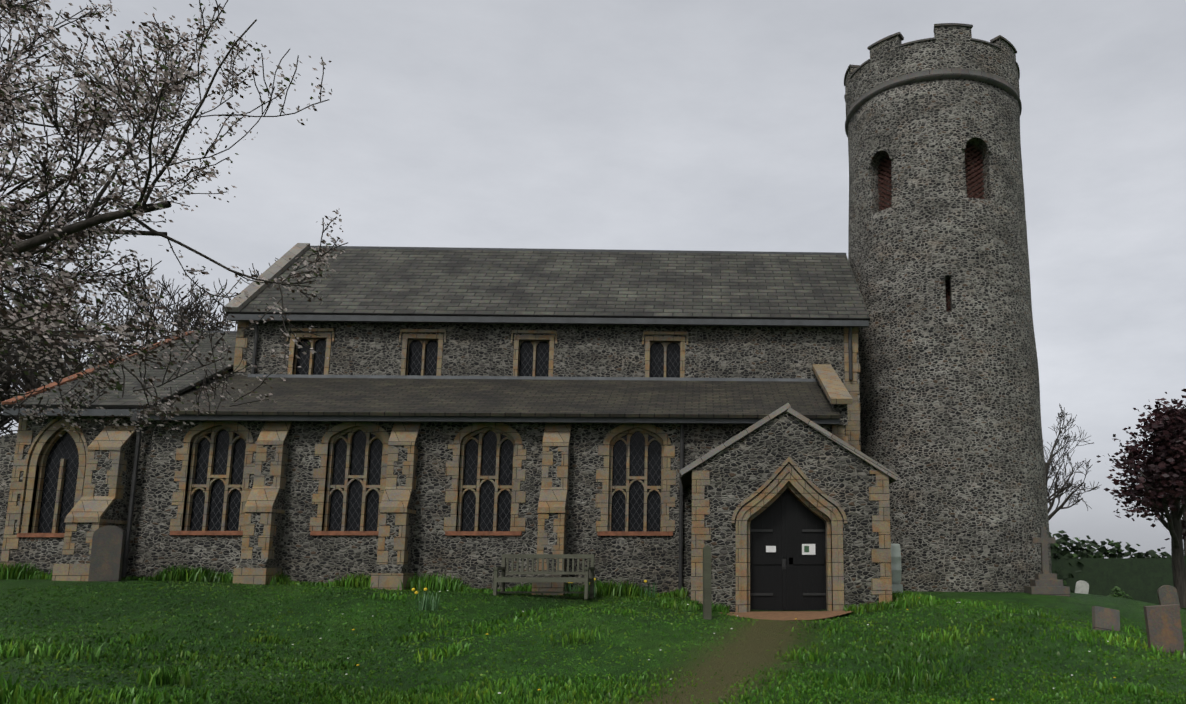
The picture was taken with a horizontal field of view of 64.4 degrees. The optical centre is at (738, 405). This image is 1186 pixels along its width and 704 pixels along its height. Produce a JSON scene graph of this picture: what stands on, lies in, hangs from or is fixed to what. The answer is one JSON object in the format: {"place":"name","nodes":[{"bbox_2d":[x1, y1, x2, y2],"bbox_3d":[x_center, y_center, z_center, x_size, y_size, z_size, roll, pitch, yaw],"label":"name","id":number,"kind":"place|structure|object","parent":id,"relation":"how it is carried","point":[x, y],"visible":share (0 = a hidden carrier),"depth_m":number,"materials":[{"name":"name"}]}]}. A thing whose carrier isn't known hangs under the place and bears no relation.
{"place":"outdoors","nodes":[
{"label":"outdoors","id":0,"kind":"place"},
{"bbox_2d":[0,0,347,438],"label":"blossom tree","id":1,"kind":"object","parent":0,"point":[83,85],"depth_m":6.70,"materials":[{"name":"white plant"}]},
{"bbox_2d":[0,321,860,566],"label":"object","id":2,"kind":"structure","parent":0,"point":[232,428],"depth_m":22.10,"materials":[{"name":"beige stone"}]},
{"bbox_2d":[0,560,1185,703],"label":"ground","id":3,"kind":"structure","parent":0,"point":[753,652],"depth_m":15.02,"materials":[{"name":"green plant"}]},
{"bbox_2d":[0,433,16,561],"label":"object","id":4,"kind":"structure","parent":3,"relation":"on","point":[7,446],"depth_m":21.94,"materials":[{"name":"grey stone"}]},
{"bbox_2d":[52,426,135,580],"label":"buttress","id":5,"kind":"structure","parent":3,"relation":"on","point":[103,500],"depth_m":21.19,"materials":[{"name":"stone"}]},
{"bbox_2d":[88,525,124,581],"bbox_3d":[-13.949,3.390,20.427,0.620,1.470,0.100,-2,-13,-7],"label":"grave","id":6,"kind":"object","parent":3,"relation":"on","point":[107,551],"visible":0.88,"depth_m":20.41,"materials":[{"name":"grey stone"}]},
{"bbox_2d":[1,368,232,576],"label":"chapel wall","id":7,"kind":"structure","parent":3,"relation":"on","point":[45,554],"depth_m":21.70,"materials":[{"name":"stone"}]},
{"bbox_2d":[0,256,277,435],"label":"bare trees","id":8,"kind":"object","parent":3,"relation":"on","point":[30,382],"visible":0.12,"depth_m":29.84,"materials":[{"name":"brown plant"}]},
{"bbox_2d":[233,421,291,584],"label":"buttress","id":9,"kind":"structure","parent":3,"relation":"on","point":[264,511],"depth_m":21.25,"materials":[{"name":"stone"}]},
{"bbox_2d":[370,422,420,589],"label":"buttress","id":10,"kind":"structure","parent":3,"relation":"on","point":[397,511],"depth_m":21.30,"materials":[{"name":"stone"}]},
{"bbox_2d":[412,588,439,610],"bbox_3d":[-6.148,3.809,18.188,0.513,0.452,0.615,0,-10,-2],"label":"daffodil","id":11,"kind":"object","parent":3,"relation":"on","point":[426,602],"depth_m":18.14,"materials":[{"name":"green plant"}]},
{"bbox_2d":[138,421,844,596],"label":"aisle wall","id":12,"kind":"structure","parent":3,"relation":"on","point":[305,555],"depth_m":21.80,"materials":[{"name":"grey stone"}]},
{"bbox_2d":[17,531,672,536],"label":"window sills","id":13,"kind":"structure","parent":12,"relation":"attached to","point":[599,533],"depth_m":21.65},
{"bbox_2d":[3,314,868,424],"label":"gutters","id":14,"kind":"object","parent":12,"relation":"on","point":[522,320],"visible":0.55,"depth_m":22.16,"materials":[{"name":"black metal"}]},
{"bbox_2d":[4,333,236,408],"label":"roof","id":15,"kind":"structure","parent":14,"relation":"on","point":[130,398],"depth_m":23.93,"materials":[{"name":"tile"}]},
{"bbox_2d":[1,331,193,404],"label":"chancel verge","id":16,"kind":"structure","parent":15,"relation":"on","point":[54,384],"depth_m":23.43,"materials":[{"name":"orange tile"}]},
{"bbox_2d":[226,248,869,320],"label":"roof","id":17,"kind":"structure","parent":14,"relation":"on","point":[412,282],"depth_m":27.60,"materials":[{"name":"tile"}]},
{"bbox_2d":[223,243,309,311],"bbox_3d":[-13.979,-3.903,27.640,0.393,0.140,5.263,0,29,-2],"label":"gable coping","id":18,"kind":"object","parent":17,"relation":"on","point":[276,269],"visible":0.93,"depth_m":27.38,"materials":[{"name":"grey stone"}]},
{"bbox_2d":[200,246,845,332],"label":"ridges","id":19,"kind":"object","parent":17,"relation":"attached to","point":[583,250],"visible":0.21,"depth_m":30.21,"materials":[{"name":"grey stone"}]},
{"bbox_2d":[121,321,853,590],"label":"drainpipes","id":20,"kind":"object","parent":12,"relation":"attached to","point":[132,492],"visible":0.85,"depth_m":21.75,"materials":[{"name":"metal"}]},
{"bbox_2d":[140,376,840,417],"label":"aisle roof","id":21,"kind":"structure","parent":12,"relation":"on","point":[508,397],"depth_m":23.28,"materials":[{"name":"grey tile"}]},
{"bbox_2d":[248,374,816,381],"bbox_3d":[-5.615,-0.714,25.680,15.614,0.140,0.210,0,-10,-2],"label":"flashing","id":22,"kind":"object","parent":12,"relation":"on","point":[532,377],"visible":0.43,"depth_m":25.58,"materials":[{"name":"grey metal"}]},
{"bbox_2d":[816,377,847,424],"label":"aisle end wall","id":23,"kind":"structure","parent":12,"relation":"on","point":[841,409],"depth_m":22.52,"materials":[{"name":"grey stone"}]},
{"bbox_2d":[812,364,852,403],"bbox_3d":[2.404,-0.593,24.214,0.524,0.140,4.002,0,14,-2],"label":"coping stone","id":24,"kind":"object","parent":23,"relation":"on","point":[833,386],"visible":1,"depth_m":23.70,"materials":[{"name":"beige stone"}]},
{"bbox_2d":[832,425,847,442],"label":"quoin stones","id":25,"kind":"object","parent":12,"relation":"attached to","point":[838,431],"visible":0.08,"depth_m":22.50,"materials":[{"name":"beige stone"}]},
{"bbox_2d":[493,554,594,598],"bbox_3d":[-4.238,3.720,20.152,2.090,0.950,0.580,-1,-10,5],"label":"bench","id":26,"kind":"object","parent":3,"relation":"on","point":[503,579],"visible":0.98,"depth_m":20.35,"materials":[{"name":"grey wood"}]},
{"bbox_2d":[233,321,860,448],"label":"nave wall","id":27,"kind":"structure","parent":3,"relation":"on","point":[358,348],"depth_m":25.98,"materials":[{"name":"stone"}]},
{"bbox_2d":[532,423,571,595],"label":"buttress","id":28,"kind":"structure","parent":3,"relation":"on","point":[552,511],"depth_m":21.49,"materials":[{"name":"stone"}]},
{"bbox_2d":[564,582,580,595],"bbox_3d":[-3.794,4.140,21.054,0.460,0.378,0.534,0,-10,-2],"label":"daffodil","id":29,"kind":"object","parent":3,"relation":"on","point":[569,589],"depth_m":21.03,"materials":[{"name":"green plant"}]},
{"bbox_2d":[580,578,601,596],"bbox_3d":[-3.274,4.091,20.804,0.587,0.419,0.416,0,-10,-2],"label":"daffodil","id":30,"kind":"object","parent":3,"relation":"on","point":[595,593],"depth_m":20.78,"materials":[{"name":"green plant"}]},
{"bbox_2d":[640,580,656,596],"bbox_3d":[-2.008,4.157,20.994,0.508,0.397,0.574,0,-10,-2],"label":"daffodil","id":31,"kind":"object","parent":3,"relation":"on","point":[649,593],"depth_m":21.03,"materials":[{"name":"green plant"}]},
{"bbox_2d":[292,590,1108,693],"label":"daisies","id":32,"kind":"object","parent":3,"relation":"on","point":[660,649],"visible":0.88,"depth_m":14.16,"materials":[{"name":"white plant"}]},
{"bbox_2d":[703,545,711,619],"bbox_3d":[-0.579,3.313,16.863,0.130,1.530,0.130,1,-8,-14],"label":"post","id":33,"kind":"object","parent":3,"relation":"on","point":[707,614],"visible":0.8,"depth_m":16.82,"materials":[{"name":"grey wood"}]},
{"bbox_2d":[720,611,852,619],"bbox_3d":[0.803,4.098,18.120,2.992,0.126,1.500,0,-10,-2],"label":"doorstep","id":34,"kind":"object","parent":3,"relation":"on","point":[788,615],"visible":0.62,"depth_m":18.05,"materials":[{"name":"beige stone"}]},
{"bbox_2d":[691,411,891,611],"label":"porch wall","id":35,"kind":"structure","parent":3,"relation":"on","point":[744,468],"depth_m":19.05,"materials":[{"name":"grey stone"}]},
{"bbox_2d":[679,471,691,488],"bbox_3d":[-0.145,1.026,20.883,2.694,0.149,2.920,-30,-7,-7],"label":"hopper","id":36,"kind":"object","parent":35,"relation":"on","point":[686,480],"depth_m":20.48,"materials":[{"name":"black metal"}]},
{"bbox_2d":[679,403,790,476],"bbox_3d":[-0.076,0.713,19.275,2.672,0.188,0.360,-30,-7,-7],"label":"gable coping","id":37,"kind":"object","parent":35,"relation":"on","point":[733,440],"visible":0.93,"depth_m":19.11,"materials":[{"name":"grey stone"}]},
{"bbox_2d":[750,488,826,610],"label":"porch doors","id":38,"kind":"structure","parent":35,"relation":"in","point":[787,516],"depth_m":19.20,"materials":[{"name":"black wood"}]},
{"bbox_2d":[750,529,825,595],"bbox_3d":[1.012,3.247,19.160,1.646,1.350,0.044,0,-10,-2],"label":"door hardware","id":39,"kind":"object","parent":38,"relation":"attached to","point":[783,560],"depth_m":19.17,"materials":[{"name":"black metal"}]},
{"bbox_2d":[766,544,814,554],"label":"notices","id":40,"kind":"object","parent":38,"relation":"attached to","point":[810,552],"visible":0.86,"depth_m":19.22,"materials":[{"name":"white paper"}]},
{"bbox_2d":[804,546,808,551],"bbox_3d":[1.409,2.986,19.235,0.103,0.130,0.001,0,-10,-2],"label":"notice print","id":41,"kind":"object","parent":40,"relation":"attached to","point":[806,548],"visible":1,"depth_m":19.23,"materials":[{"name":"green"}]},
{"bbox_2d":[691,457,891,612],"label":"stone dressings","id":42,"kind":"structure","parent":35,"relation":"attached to","point":[774,490],"depth_m":18.90,"materials":[{"name":"beige stone"}]},
{"bbox_2d":[787,407,898,481],"bbox_3d":[2.149,0.821,19.345,2.680,0.188,0.360,31,-10,3],"label":"gable coping","id":43,"kind":"object","parent":35,"relation":"on","point":[893,477],"visible":0.71,"depth_m":19.17,"materials":[{"name":"grey stone"}]},
{"bbox_2d":[892,584,902,593],"bbox_3d":[3.496,4.343,21.435,0.500,0.400,0.500,0,-10,-2],"label":"butt stand","id":44,"kind":"object","parent":3,"relation":"on","point":[897,587],"visible":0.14,"depth_m":21.21,"materials":[{"name":"concrete"}]},
{"bbox_2d":[891,544,901,583],"bbox_3d":[3.496,3.688,21.547,0.570,0.930,0.570,0,-10,-2],"label":"water butt","id":45,"kind":"object","parent":44,"relation":"on","point":[896,569],"visible":0.4,"depth_m":21.32,"materials":[{"name":"grey plastic"}]},
{"bbox_2d":[848,79,1051,591],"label":"tower wall","id":46,"kind":"structure","parent":3,"relation":"on","point":[950,424],"depth_m":27.55,"materials":[{"name":"grey stone"}]},
{"bbox_2d":[867,147,893,168],"bbox_3d":[4.495,-7.850,29.236,0.206,0.530,1.045,8,-13,-39],"label":"window arch","id":47,"kind":"structure","parent":46,"relation":"attached to","point":[882,149],"depth_m":29.28,"materials":[{"name":"grey stone"}]},
{"bbox_2d":[878,154,891,210],"bbox_3d":[4.757,-7.029,29.351,0.096,2.050,0.902,8,-13,-39],"label":"belfry lattice","id":48,"kind":"object","parent":46,"relation":"attached to","point":[885,186],"visible":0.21,"depth_m":29.45,"materials":[{"name":"brown wood"}]},
{"bbox_2d":[845,26,1019,116],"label":"tower parapet","id":49,"kind":"structure","parent":46,"relation":"on","point":[950,47],"depth_m":29.03,"materials":[{"name":"grey stone"}]},
{"bbox_2d":[844,23,1019,101],"bbox_3d":[6.568,-11.111,31.823,5.872,0.532,6.280,0,-10,-2],"label":"tower coping","id":50,"kind":"object","parent":49,"relation":"on","point":[899,34],"visible":0.25,"depth_m":29.35,"materials":[{"name":"grey stone"}]},
{"bbox_2d":[845,68,1021,136],"bbox_3d":[6.568,-9.730,31.586,5.862,0.310,6.270,0,-10,-2],"label":"string course","id":51,"kind":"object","parent":46,"relation":"attached to","point":[950,73],"visible":0.48,"depth_m":28.90,"materials":[{"name":"grey stone"}]},
{"bbox_2d":[945,280,950,311],"bbox_3d":[6.245,-3.216,27.770,0.188,1.100,0.062,-1,-10,7],"label":"slit window","id":52,"kind":"structure","parent":46,"relation":"attached to","point":[948,287],"depth_m":27.76,"materials":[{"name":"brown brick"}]},
{"bbox_2d":[964,144,984,198],"bbox_3d":[7.160,-7.163,28.569,0.865,2.050,0.100,3,-10,-14],"label":"belfry lattice","id":53,"kind":"object","parent":46,"relation":"attached to","point":[973,160],"visible":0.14,"depth_m":28.58,"materials":[{"name":"brown wood"}]},
{"bbox_2d":[961,134,991,154],"bbox_3d":[7.245,-8.004,28.341,0.996,0.530,0.228,2,-10,-14],"label":"window arch","id":54,"kind":"structure","parent":46,"relation":"attached to","point":[988,148],"depth_m":28.31,"materials":[{"name":"grey stone"}]},
{"bbox_2d":[1024,527,1069,595],"bbox_3d":[8.397,4.301,25.394,1.000,1.900,1.000,-1,-10,6],"label":"stone cross","id":55,"kind":"object","parent":3,"relation":"on","point":[1045,582],"visible":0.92,"depth_m":25.09,"materials":[{"name":"grey stone"}]},
{"bbox_2d":[1075,580,1088,593],"bbox_3d":[11.498,6.282,31.068,0.450,0.800,0.080,14,-10,-10],"label":"grave","id":56,"kind":"object","parent":3,"relation":"on","point":[1081,587],"visible":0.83,"depth_m":31.06,"materials":[{"name":"white stone"}]},
{"bbox_2d":[1092,606,1119,631],"bbox_3d":[6.734,4.043,16.965,0.500,0.650,0.100,12,-25,-8],"label":"gravestone","id":57,"kind":"object","parent":3,"relation":"on","point":[1104,618],"visible":0.64,"depth_m":16.97,"materials":[{"name":"stone"}]},
{"bbox_2d":[1043,403,1185,554],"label":"bare trees","id":58,"kind":"object","parent":3,"relation":"on","point":[1059,491],"visible":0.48,"depth_m":49.66,"materials":[{"name":"plant"}]},
{"bbox_2d":[1050,530,1185,593],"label":"hedge","id":59,"kind":"object","parent":3,"relation":"on","point":[1078,550],"visible":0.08,"depth_m":44.26,"materials":[{"name":"green plant"}]},
{"bbox_2d":[1051,558,1185,604],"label":"hedge","id":60,"kind":"object","parent":3,"relation":"on","point":[1142,579],"depth_m":43.11,"materials":[{"name":"green plant"}]},
{"bbox_2d":[1097,389,1185,607],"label":"plum tree","id":61,"kind":"object","parent":3,"relation":"on","point":[1150,470],"depth_m":29.68,"materials":[{"name":"purple plant"}]},
{"bbox_2d":[1107,588,1185,609],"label":"shrubs","id":62,"kind":"object","parent":3,"relation":"on","point":[1121,594],"visible":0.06,"depth_m":32.48,"materials":[{"name":"green plant"}]},
{"bbox_2d":[1143,604,1183,654],"bbox_3d":[6.886,3.738,14.961,0.520,0.990,0.120,-5,-7,3],"label":"gravestone","id":63,"kind":"object","parent":3,"relation":"on","point":[1163,625],"visible":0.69,"depth_m":14.92,"materials":[{"name":"stone"}]},
{"bbox_2d":[1157,585,1180,609],"bbox_3d":[11.678,5.313,25.144,0.500,0.850,0.100,-8,-8,0],"label":"grave","id":64,"kind":"object","parent":3,"relation":"on","point":[1167,594],"visible":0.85,"depth_m":25.12,"materials":[{"name":"stone"}]},
{"bbox_2d":[0,0,1185,557],"label":"sky","id":65,"kind":"structure","parent":0,"point":[683,125],"materials":[{"name":"grey"}]}
]}

